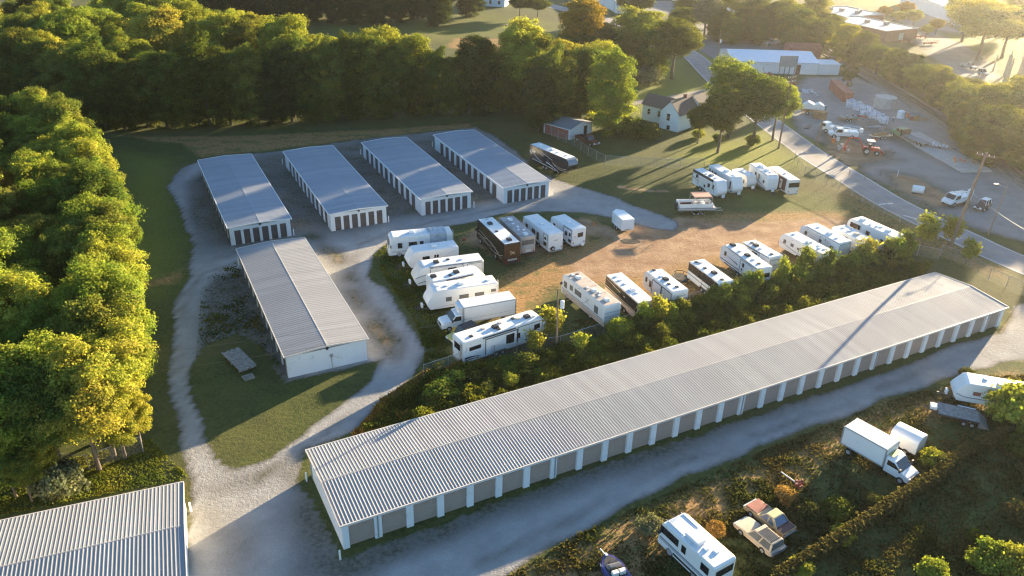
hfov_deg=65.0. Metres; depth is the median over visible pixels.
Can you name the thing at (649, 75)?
bush
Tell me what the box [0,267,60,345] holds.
tree
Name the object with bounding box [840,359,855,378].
door
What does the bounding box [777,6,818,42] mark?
tree
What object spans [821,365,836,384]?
door
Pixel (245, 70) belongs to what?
tree
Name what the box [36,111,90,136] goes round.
tree
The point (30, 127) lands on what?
tree
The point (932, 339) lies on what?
door
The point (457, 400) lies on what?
shrub
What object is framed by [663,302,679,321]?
shrub
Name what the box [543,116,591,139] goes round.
metal shed
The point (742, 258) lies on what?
travel trailer
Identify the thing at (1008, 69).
bare trunk
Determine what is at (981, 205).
utility cart
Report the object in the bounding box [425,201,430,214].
door
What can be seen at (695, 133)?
bush
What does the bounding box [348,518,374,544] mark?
door
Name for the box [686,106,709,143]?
tree
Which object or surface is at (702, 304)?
shrub
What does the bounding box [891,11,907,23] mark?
tree
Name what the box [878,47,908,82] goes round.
tree
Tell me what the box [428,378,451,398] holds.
shrub
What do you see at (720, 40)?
utility pole
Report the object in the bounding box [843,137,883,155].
backhoe
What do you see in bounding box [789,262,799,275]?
shrub
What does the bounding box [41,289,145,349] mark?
tree
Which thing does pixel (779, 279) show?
shrub
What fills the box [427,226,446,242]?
tarp
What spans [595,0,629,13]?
warehouse
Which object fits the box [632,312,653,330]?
shrub
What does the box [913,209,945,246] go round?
tree
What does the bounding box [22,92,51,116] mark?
tree
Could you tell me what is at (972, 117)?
tree
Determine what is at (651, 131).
bush
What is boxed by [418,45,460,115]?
tree
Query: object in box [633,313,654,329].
shrub
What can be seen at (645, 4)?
tree
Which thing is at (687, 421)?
door
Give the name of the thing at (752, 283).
shrub
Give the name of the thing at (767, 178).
travel trailer
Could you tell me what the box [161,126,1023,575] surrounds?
gravel drive
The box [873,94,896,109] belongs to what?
concrete tank
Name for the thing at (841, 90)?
shipping container
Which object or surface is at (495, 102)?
tree
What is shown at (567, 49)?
tree
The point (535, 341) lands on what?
shrub
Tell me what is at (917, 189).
water tank
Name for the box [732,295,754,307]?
shrub
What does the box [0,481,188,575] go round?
storage building
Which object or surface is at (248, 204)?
storage building
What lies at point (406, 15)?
tree
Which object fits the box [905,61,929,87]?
tree
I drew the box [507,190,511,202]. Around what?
door
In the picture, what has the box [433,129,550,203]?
storage building
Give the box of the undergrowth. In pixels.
[360,257,932,432]
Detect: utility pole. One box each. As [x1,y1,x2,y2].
[556,288,563,343]
[716,34,721,61]
[778,75,794,148]
[815,112,824,146]
[948,152,994,249]
[988,183,1007,234]
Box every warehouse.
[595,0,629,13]
[899,0,960,25]
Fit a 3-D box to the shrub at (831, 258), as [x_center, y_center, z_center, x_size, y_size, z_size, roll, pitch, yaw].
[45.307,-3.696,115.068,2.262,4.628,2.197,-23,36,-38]
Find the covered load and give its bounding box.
[801,100,824,114]
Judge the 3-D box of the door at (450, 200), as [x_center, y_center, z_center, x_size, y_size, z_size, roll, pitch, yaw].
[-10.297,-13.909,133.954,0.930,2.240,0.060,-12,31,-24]
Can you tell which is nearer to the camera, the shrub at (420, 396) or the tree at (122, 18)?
the shrub at (420, 396)
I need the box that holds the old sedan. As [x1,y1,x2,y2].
[743,499,796,537]
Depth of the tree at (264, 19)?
199.37 m
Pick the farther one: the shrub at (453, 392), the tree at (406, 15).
the tree at (406, 15)
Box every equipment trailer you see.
[837,115,863,121]
[869,131,893,139]
[926,141,956,149]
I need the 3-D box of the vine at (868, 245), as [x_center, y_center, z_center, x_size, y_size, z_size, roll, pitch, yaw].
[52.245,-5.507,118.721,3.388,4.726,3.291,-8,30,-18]
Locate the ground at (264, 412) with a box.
[0,0,1023,575]
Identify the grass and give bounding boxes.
[0,439,187,515]
[351,358,502,435]
[372,244,450,368]
[543,277,770,344]
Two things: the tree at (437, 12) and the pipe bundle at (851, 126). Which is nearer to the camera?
the pipe bundle at (851, 126)
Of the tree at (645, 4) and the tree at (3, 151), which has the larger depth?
the tree at (645, 4)
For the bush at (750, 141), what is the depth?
168.76 m
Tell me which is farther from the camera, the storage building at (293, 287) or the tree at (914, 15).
the tree at (914, 15)
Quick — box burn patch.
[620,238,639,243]
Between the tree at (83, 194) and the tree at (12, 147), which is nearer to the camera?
the tree at (83, 194)
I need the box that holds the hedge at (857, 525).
[771,422,1016,575]
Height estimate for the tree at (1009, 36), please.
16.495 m
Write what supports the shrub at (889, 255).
on the ground at (264, 412)
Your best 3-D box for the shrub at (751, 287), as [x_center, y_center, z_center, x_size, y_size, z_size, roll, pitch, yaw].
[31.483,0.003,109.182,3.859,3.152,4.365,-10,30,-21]
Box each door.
[234,230,241,244]
[243,229,250,242]
[252,227,260,241]
[262,226,268,239]
[271,224,277,238]
[280,223,286,236]
[335,216,341,229]
[343,215,349,228]
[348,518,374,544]
[352,214,357,227]
[360,212,365,225]
[368,211,374,224]
[377,210,382,223]
[380,163,382,175]
[381,508,405,533]
[385,168,387,180]
[390,172,392,185]
[395,177,397,190]
[400,182,403,196]
[406,188,408,201]
[412,194,414,207]
[413,497,436,522]
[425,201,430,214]
[433,200,437,213]
[440,142,443,155]
[440,199,445,211]
[444,488,465,512]
[446,147,448,159]
[448,198,452,210]
[451,151,453,162]
[455,197,459,209]
[456,155,459,167]
[462,159,464,171]
[462,196,466,208]
[468,164,470,176]
[474,168,476,181]
[474,478,494,502]
[480,173,482,185]
[486,177,489,191]
[492,182,495,196]
[502,469,522,492]
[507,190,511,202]
[514,189,518,201]
[521,188,525,200]
[527,187,531,199]
[530,460,549,483]
[534,186,538,198]
[540,185,545,197]
[556,451,575,474]
[582,443,601,465]
[607,435,625,457]
[632,427,649,448]
[655,419,673,440]
[678,412,695,433]
[700,405,717,425]
[722,398,738,418]
[743,391,759,411]
[763,384,779,404]
[783,378,799,397]
[795,65,800,73]
[802,371,818,391]
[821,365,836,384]
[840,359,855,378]
[858,354,872,372]
[875,348,889,366]
[892,342,906,360]
[898,33,903,39]
[908,337,922,355]
[925,332,938,349]
[940,327,954,344]
[956,322,969,338]
[971,317,984,333]
[986,312,998,328]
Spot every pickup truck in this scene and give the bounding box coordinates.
[574,134,599,146]
[960,62,977,69]
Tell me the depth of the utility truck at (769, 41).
265.30 m
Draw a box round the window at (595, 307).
[594,305,597,314]
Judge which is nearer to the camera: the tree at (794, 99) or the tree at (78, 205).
the tree at (78, 205)
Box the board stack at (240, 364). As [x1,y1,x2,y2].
[222,347,256,372]
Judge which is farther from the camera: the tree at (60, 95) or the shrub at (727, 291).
the tree at (60, 95)
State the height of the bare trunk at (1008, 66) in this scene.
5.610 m
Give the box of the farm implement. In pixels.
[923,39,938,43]
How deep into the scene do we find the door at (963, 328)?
101.16 m
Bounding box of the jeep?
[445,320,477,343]
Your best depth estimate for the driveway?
206.23 m
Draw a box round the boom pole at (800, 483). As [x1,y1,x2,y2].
[781,472,803,488]
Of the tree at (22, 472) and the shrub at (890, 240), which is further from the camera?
the shrub at (890, 240)
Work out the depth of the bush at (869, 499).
73.53 m
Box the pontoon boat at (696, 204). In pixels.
[674,191,716,211]
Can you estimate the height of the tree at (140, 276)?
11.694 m
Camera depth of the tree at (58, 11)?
193.16 m
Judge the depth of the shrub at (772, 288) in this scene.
108.30 m
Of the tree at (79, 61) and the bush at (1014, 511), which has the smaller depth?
the bush at (1014, 511)
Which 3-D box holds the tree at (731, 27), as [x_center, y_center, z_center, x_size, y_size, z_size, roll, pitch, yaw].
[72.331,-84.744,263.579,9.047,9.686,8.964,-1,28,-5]
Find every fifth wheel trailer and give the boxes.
[426,266,484,288]
[453,310,546,362]
[529,142,577,174]
[847,216,902,248]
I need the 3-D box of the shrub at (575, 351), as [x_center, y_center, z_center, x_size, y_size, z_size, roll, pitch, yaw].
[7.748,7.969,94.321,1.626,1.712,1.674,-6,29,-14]
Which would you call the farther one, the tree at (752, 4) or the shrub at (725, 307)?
the tree at (752, 4)
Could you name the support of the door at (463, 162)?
in the storage building at (501, 174)
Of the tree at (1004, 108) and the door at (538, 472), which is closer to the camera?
the door at (538, 472)
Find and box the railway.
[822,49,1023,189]
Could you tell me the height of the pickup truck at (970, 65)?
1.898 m
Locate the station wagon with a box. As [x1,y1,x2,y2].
[733,516,786,556]
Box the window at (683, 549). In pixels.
[681,545,685,554]
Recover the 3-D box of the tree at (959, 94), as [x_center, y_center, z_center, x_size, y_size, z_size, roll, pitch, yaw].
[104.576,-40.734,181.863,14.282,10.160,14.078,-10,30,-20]
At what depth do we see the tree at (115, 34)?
189.88 m
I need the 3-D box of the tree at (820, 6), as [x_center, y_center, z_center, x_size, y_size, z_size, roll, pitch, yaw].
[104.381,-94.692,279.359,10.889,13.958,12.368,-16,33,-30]
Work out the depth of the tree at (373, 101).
174.32 m
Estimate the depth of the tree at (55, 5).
235.19 m
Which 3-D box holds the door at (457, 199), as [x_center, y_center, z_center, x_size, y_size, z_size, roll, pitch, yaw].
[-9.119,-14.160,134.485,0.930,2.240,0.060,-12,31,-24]
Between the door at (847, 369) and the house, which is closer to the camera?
the door at (847, 369)
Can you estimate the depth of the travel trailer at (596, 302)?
103.44 m
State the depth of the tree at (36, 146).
125.23 m
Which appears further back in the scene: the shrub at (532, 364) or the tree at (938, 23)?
the tree at (938, 23)
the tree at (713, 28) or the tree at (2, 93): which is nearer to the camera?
the tree at (2, 93)
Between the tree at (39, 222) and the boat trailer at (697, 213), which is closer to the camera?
the tree at (39, 222)
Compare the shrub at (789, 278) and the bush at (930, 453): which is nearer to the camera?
the bush at (930, 453)
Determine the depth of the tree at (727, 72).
166.03 m
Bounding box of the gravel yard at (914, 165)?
[599,0,1023,243]
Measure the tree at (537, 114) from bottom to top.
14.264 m
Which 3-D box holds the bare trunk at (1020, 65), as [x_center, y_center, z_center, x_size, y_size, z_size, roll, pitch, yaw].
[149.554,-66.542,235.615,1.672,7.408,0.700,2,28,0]
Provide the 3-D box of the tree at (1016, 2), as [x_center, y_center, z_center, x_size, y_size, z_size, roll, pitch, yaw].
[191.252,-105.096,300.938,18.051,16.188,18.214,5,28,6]
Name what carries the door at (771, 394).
in the storage building at (378, 483)
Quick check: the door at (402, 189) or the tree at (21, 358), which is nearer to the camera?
the tree at (21, 358)
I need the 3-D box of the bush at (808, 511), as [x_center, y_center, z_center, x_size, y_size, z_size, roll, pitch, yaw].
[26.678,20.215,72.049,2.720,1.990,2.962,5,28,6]
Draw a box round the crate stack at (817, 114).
[813,110,827,119]
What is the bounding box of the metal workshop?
[719,49,840,74]
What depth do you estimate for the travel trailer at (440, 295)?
104.27 m
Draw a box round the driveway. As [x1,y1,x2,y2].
[627,88,711,104]
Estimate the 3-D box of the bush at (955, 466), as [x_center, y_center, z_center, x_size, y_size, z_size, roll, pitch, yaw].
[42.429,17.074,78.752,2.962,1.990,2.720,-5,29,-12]
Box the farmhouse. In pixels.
[482,0,508,6]
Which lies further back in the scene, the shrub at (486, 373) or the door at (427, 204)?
the door at (427, 204)
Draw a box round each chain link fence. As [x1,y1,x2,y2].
[63,436,143,469]
[423,245,940,375]
[543,127,705,167]
[794,153,940,238]
[940,244,1023,294]
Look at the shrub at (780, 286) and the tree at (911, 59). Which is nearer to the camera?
the shrub at (780, 286)
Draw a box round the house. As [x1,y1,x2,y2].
[641,91,711,131]
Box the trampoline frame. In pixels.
[672,270,689,282]
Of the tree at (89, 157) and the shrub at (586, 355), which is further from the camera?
the tree at (89, 157)
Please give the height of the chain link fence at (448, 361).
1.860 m
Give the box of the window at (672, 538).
[661,524,678,546]
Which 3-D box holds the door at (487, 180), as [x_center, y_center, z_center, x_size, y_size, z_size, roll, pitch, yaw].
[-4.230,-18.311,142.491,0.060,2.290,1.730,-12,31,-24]
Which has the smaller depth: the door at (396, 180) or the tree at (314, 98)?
the door at (396, 180)
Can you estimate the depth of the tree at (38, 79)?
169.05 m
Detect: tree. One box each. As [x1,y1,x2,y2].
[0,0,16,15]
[0,11,37,32]
[0,26,12,92]
[0,26,43,95]
[0,44,16,101]
[0,97,18,130]
[0,111,35,148]
[0,113,16,145]
[0,139,12,161]
[0,153,23,176]
[0,166,20,199]
[0,185,26,227]
[0,220,10,229]
[0,224,40,269]
[0,258,52,315]
[0,259,14,278]
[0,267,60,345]
[0,314,57,355]
[0,328,61,457]
[0,360,91,462]
[0,373,34,459]
[0,442,20,497]
[0,444,47,501]
[1,132,45,160]
[1,211,62,245]
[6,89,30,114]
[6,115,52,143]
[6,135,64,172]
[7,36,57,91]
[7,147,68,212]
[10,85,57,116]
[11,0,52,14]
[13,0,51,21]
[13,178,65,224]
[17,28,68,74]
[20,350,131,471]
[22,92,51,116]
[22,222,83,289]
[23,6,100,45]
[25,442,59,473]
[27,56,65,95]
[29,91,84,121]
[34,98,94,135]
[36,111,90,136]
[38,45,84,96]
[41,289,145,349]
[42,332,145,457]
[45,36,104,80]
[46,0,73,12]
[46,118,114,166]
[47,7,97,35]
[48,257,158,382]
[51,122,103,146]
[52,197,141,255]
[53,155,127,217]
[55,154,131,211]
[55,194,147,243]
[56,137,123,186]
[59,33,127,128]
[61,157,120,201]
[62,71,96,119]
[62,252,149,327]
[64,152,127,179]
[64,231,149,287]
[66,36,105,48]
[67,191,112,206]
[68,220,146,294]
[71,5,127,46]
[75,259,153,304]
[75,316,159,397]
[85,0,99,6]
[86,57,140,130]
[90,0,122,8]
[98,0,145,14]
[99,6,128,35]
[102,409,140,458]
[103,29,130,44]
[105,36,157,63]
[113,57,162,128]
[119,389,152,444]
[120,1,155,29]
[121,2,188,52]
[124,0,166,8]
[128,49,184,129]
[160,0,211,31]
[167,30,232,126]
[183,11,217,41]
[191,31,227,50]
[194,9,242,48]
[196,0,228,13]
[201,51,247,126]
[203,7,220,16]
[218,41,270,125]
[223,13,265,61]
[225,0,243,11]
[227,8,253,17]
[239,0,262,15]
[247,60,289,126]
[254,0,289,20]
[255,12,309,56]
[257,15,273,25]
[257,29,318,117]
[264,43,312,121]
[275,0,310,23]
[287,63,326,124]
[301,33,337,69]
[303,0,324,21]
[304,34,352,122]
[317,0,344,22]
[325,30,377,120]
[348,24,399,70]
[348,32,399,119]
[360,0,393,24]
[373,46,414,116]
[385,0,409,22]
[387,32,434,93]
[403,1,418,16]
[406,0,426,19]
[417,0,453,26]
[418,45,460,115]
[442,56,474,115]
[453,0,486,16]
[454,34,500,116]
[454,48,492,85]
[458,0,478,16]
[477,44,511,112]
[496,16,549,110]
[498,53,527,111]
[508,0,528,15]
[508,29,564,111]
[521,65,559,132]
[525,0,553,17]
[526,43,581,124]
[552,37,593,76]
[553,33,575,44]
[557,0,607,41]
[558,68,589,118]
[568,46,605,119]
[569,34,599,46]
[578,39,624,80]
[586,45,639,136]
[594,21,621,47]
[610,4,665,45]
[612,30,643,76]
[616,0,640,7]
[629,29,674,81]
[635,0,656,8]
[647,16,705,78]
[667,6,692,24]
[671,0,699,24]
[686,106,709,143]
[691,0,726,36]
[698,89,752,152]
[703,53,769,138]
[706,12,729,41]
[719,14,746,44]
[720,0,748,17]
[730,74,791,145]
[737,0,771,16]
[746,15,772,44]
[755,1,781,38]
[771,77,803,140]
[772,0,803,34]
[773,14,796,44]
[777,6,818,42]
[801,18,838,53]
[803,0,834,17]
[816,13,831,17]
[822,13,848,44]
[826,22,862,61]
[842,43,862,86]
[848,30,881,66]
[859,44,896,73]
[871,46,884,71]
[877,5,893,14]
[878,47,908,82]
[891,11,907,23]
[891,53,926,88]
[897,1,916,11]
[900,63,952,98]
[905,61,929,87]
[906,9,924,26]
[913,209,945,246]
[920,24,934,37]
[921,68,959,107]
[928,18,947,34]
[934,77,976,117]
[941,83,983,110]
[943,0,999,41]
[944,0,1023,60]
[946,101,985,141]
[956,109,988,154]
[959,117,1013,167]
[962,81,1018,107]
[963,76,985,84]
[965,84,1023,111]
[976,103,1021,152]
[978,109,1023,164]
[996,4,1023,57]
[997,119,1023,164]
[1002,111,1023,169]
[1003,0,1023,5]
[1003,75,1023,92]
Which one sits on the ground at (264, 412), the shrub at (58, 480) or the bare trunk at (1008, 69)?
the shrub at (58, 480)
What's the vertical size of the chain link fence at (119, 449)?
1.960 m
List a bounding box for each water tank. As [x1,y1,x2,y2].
[896,110,905,118]
[911,185,924,194]
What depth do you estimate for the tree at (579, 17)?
226.04 m
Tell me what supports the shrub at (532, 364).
on the ground at (264, 412)
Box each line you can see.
[143,301,553,373]
[162,292,553,351]
[549,7,1022,273]
[557,5,1022,255]
[557,7,1022,264]
[562,8,1023,264]
[562,184,970,291]
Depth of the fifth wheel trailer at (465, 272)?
106.91 m
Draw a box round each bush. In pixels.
[618,115,649,138]
[633,64,664,86]
[633,512,663,536]
[638,122,663,139]
[691,129,705,137]
[706,519,725,538]
[712,133,724,141]
[744,133,760,146]
[774,485,800,507]
[790,554,816,575]
[792,498,825,528]
[816,494,854,522]
[829,521,857,546]
[860,490,883,509]
[913,555,949,575]
[917,446,946,466]
[934,452,960,473]
[956,366,981,376]
[963,535,1019,575]
[966,527,985,543]
[981,378,1023,433]
[992,540,1023,575]
[996,497,1023,528]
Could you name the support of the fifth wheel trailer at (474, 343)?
on the ground at (264, 412)
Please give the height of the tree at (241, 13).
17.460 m
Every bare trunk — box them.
[992,54,998,70]
[1002,63,1009,82]
[1003,55,1011,76]
[1004,57,1012,81]
[1017,55,1023,73]
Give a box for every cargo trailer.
[612,209,634,230]
[890,422,927,454]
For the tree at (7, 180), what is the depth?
114.35 m
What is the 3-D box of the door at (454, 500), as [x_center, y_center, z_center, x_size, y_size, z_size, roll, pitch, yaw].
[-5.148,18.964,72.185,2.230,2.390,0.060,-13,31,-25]
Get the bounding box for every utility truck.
[763,38,781,45]
[819,121,834,132]
[827,125,863,137]
[941,189,974,206]
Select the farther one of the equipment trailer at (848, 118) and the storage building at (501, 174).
the equipment trailer at (848, 118)
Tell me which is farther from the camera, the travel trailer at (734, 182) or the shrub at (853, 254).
the travel trailer at (734, 182)
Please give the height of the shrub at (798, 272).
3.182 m
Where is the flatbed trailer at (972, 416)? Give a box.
[923,401,988,430]
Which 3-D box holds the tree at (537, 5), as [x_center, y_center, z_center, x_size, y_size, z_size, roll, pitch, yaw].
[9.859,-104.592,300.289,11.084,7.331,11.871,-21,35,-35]
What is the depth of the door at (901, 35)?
278.01 m
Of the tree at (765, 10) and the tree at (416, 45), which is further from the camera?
the tree at (765, 10)
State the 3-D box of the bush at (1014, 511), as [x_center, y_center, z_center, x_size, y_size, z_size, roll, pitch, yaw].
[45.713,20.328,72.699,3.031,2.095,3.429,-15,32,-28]
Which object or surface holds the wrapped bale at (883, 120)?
on the gravel yard at (914, 165)
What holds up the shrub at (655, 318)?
on the ground at (264, 412)
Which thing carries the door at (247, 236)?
in the storage building at (248, 204)
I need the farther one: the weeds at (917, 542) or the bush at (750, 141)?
the bush at (750, 141)
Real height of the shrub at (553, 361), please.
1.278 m
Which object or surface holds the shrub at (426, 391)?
on the ground at (264, 412)
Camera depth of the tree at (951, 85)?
190.05 m
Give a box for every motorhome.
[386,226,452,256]
[475,217,520,264]
[499,216,535,254]
[657,512,735,575]
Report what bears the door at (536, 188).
in the storage building at (501, 174)
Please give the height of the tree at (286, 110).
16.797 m
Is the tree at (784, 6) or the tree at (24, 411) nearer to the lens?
the tree at (24, 411)
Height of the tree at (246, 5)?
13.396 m
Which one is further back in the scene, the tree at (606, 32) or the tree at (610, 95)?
the tree at (606, 32)
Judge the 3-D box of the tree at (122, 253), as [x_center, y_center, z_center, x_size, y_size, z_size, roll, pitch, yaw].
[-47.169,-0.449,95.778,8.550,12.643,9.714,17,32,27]
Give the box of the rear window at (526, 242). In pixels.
[522,239,533,244]
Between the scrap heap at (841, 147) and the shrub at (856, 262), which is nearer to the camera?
the shrub at (856, 262)
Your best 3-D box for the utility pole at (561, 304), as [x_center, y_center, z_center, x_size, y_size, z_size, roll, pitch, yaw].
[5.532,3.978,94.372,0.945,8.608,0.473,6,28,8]
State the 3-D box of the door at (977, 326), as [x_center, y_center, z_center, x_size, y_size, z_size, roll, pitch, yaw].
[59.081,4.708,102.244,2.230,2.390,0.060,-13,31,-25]
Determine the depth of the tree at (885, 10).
310.90 m
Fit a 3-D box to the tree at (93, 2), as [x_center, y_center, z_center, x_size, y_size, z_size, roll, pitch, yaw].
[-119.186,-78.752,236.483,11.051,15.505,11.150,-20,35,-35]
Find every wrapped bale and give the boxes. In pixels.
[846,102,851,107]
[871,113,878,118]
[881,118,888,123]
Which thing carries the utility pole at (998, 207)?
on the ground at (264, 412)
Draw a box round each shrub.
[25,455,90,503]
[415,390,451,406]
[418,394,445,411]
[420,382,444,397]
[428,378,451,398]
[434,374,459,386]
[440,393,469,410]
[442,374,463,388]
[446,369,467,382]
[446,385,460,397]
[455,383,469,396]
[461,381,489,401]
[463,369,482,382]
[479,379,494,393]
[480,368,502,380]
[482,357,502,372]
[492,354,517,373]
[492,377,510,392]
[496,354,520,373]
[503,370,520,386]
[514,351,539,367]
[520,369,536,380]
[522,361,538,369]
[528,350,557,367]
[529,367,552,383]
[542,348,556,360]
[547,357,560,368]
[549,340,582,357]
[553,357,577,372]
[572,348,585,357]
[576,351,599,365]
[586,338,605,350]
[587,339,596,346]
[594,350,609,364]
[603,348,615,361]
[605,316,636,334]
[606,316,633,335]
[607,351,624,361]
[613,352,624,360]
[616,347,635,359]
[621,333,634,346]
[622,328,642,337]
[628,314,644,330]
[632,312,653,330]
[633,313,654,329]
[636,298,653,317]
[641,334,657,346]
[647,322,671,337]
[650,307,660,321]
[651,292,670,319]
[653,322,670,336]
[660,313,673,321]
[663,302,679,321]
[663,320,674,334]
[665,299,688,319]
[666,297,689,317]
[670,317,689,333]
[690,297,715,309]
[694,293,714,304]
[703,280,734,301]
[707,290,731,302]
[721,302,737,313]
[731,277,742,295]
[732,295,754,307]
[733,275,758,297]
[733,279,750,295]
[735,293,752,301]
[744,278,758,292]
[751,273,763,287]
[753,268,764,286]
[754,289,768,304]
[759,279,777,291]
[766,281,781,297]
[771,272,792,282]
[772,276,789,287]
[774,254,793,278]
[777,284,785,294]
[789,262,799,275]
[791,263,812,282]
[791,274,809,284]
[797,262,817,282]
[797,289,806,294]
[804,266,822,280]
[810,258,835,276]
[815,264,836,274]
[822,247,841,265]
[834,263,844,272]
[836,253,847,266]
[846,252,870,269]
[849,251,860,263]
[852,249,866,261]
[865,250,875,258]
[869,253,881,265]
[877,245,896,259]
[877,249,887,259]
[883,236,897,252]
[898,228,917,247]
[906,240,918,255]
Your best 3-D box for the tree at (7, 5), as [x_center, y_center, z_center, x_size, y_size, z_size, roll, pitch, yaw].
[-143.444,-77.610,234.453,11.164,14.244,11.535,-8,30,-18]
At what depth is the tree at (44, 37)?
176.23 m
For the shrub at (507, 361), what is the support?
on the ground at (264, 412)
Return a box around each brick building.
[828,6,884,19]
[843,16,918,41]
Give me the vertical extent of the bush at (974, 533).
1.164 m
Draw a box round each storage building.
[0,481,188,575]
[197,154,291,244]
[236,237,368,377]
[282,145,387,230]
[305,272,1008,548]
[361,137,472,215]
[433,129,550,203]
[783,42,822,58]
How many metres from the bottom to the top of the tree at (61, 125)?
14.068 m
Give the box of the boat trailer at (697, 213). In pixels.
[681,210,722,215]
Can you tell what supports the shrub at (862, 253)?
on the ground at (264, 412)
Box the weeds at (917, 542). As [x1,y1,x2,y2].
[508,374,1023,575]
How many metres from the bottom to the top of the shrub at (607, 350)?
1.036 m
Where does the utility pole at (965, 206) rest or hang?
on the ground at (264, 412)
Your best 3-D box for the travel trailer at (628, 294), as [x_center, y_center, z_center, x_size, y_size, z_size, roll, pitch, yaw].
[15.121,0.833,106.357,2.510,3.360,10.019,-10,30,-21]
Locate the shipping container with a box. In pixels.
[829,79,853,101]
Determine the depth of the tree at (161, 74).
164.47 m
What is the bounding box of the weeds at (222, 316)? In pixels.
[196,262,281,369]
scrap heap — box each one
[801,89,818,95]
[837,143,849,151]
[879,149,895,157]
[908,115,928,120]
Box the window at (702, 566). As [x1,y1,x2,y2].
[700,562,708,575]
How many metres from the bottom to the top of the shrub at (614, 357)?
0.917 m
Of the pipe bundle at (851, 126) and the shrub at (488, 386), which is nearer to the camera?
the shrub at (488, 386)
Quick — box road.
[550,5,1023,274]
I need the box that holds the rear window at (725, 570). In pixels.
[716,563,733,575]
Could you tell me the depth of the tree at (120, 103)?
163.75 m
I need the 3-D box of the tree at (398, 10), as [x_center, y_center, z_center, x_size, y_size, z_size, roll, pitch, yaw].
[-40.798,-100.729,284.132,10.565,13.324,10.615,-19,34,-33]
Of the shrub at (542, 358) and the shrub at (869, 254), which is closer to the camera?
the shrub at (542, 358)
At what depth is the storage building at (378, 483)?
82.48 m
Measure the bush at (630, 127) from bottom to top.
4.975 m
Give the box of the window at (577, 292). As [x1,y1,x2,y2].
[575,289,580,297]
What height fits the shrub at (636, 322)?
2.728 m
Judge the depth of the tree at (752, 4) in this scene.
279.24 m
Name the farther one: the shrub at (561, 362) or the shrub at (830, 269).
the shrub at (830, 269)
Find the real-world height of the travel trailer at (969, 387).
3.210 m
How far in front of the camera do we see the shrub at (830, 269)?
114.35 m
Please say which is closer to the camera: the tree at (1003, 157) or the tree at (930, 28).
the tree at (1003, 157)
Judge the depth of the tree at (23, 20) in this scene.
187.87 m
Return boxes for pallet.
[242,373,254,380]
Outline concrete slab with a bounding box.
[900,132,991,172]
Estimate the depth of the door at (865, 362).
93.92 m
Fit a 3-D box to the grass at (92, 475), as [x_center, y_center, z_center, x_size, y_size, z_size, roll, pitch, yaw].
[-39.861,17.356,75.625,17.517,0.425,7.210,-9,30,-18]
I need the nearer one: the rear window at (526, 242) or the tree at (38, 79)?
the rear window at (526, 242)
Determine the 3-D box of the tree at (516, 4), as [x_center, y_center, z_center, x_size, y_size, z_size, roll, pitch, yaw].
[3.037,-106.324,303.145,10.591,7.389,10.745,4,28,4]
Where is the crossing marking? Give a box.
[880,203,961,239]
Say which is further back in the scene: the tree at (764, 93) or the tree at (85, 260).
the tree at (764, 93)
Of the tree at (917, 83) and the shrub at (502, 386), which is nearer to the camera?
the shrub at (502, 386)
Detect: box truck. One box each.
[437,291,515,331]
[840,418,918,483]
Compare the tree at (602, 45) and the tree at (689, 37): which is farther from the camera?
the tree at (689, 37)
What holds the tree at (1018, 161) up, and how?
on the gravel yard at (914, 165)
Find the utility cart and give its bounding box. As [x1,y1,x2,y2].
[973,197,991,211]
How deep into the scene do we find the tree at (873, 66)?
234.18 m
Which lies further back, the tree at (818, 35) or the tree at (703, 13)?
the tree at (703, 13)
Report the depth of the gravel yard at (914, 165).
174.55 m
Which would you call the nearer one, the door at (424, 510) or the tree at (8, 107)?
the door at (424, 510)
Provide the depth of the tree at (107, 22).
199.31 m
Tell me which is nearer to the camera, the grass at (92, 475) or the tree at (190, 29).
the grass at (92, 475)
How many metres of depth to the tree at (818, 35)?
249.22 m
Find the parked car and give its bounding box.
[976,68,989,75]
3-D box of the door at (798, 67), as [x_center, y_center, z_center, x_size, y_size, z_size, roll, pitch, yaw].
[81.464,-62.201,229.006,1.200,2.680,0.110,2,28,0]
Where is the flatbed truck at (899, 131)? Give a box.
[890,127,931,145]
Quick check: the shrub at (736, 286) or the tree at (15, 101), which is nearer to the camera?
the shrub at (736, 286)
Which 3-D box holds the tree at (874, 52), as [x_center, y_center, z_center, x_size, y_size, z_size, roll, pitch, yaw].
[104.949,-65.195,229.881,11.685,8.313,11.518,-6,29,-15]
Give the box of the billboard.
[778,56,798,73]
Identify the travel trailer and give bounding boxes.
[397,240,458,269]
[403,253,483,285]
[415,275,498,310]
[522,214,562,252]
[550,214,585,247]
[560,271,620,326]
[605,272,653,315]
[643,269,687,301]
[687,259,732,293]
[691,168,726,201]
[708,164,742,197]
[720,243,771,280]
[732,168,756,191]
[742,240,782,274]
[749,163,778,193]
[768,166,799,194]
[778,232,830,264]
[799,223,851,258]
[831,225,875,252]
[936,372,1023,404]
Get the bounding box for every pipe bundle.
[844,125,860,127]
[866,125,881,127]
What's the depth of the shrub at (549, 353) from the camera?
93.19 m
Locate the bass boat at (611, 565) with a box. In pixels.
[600,548,631,575]

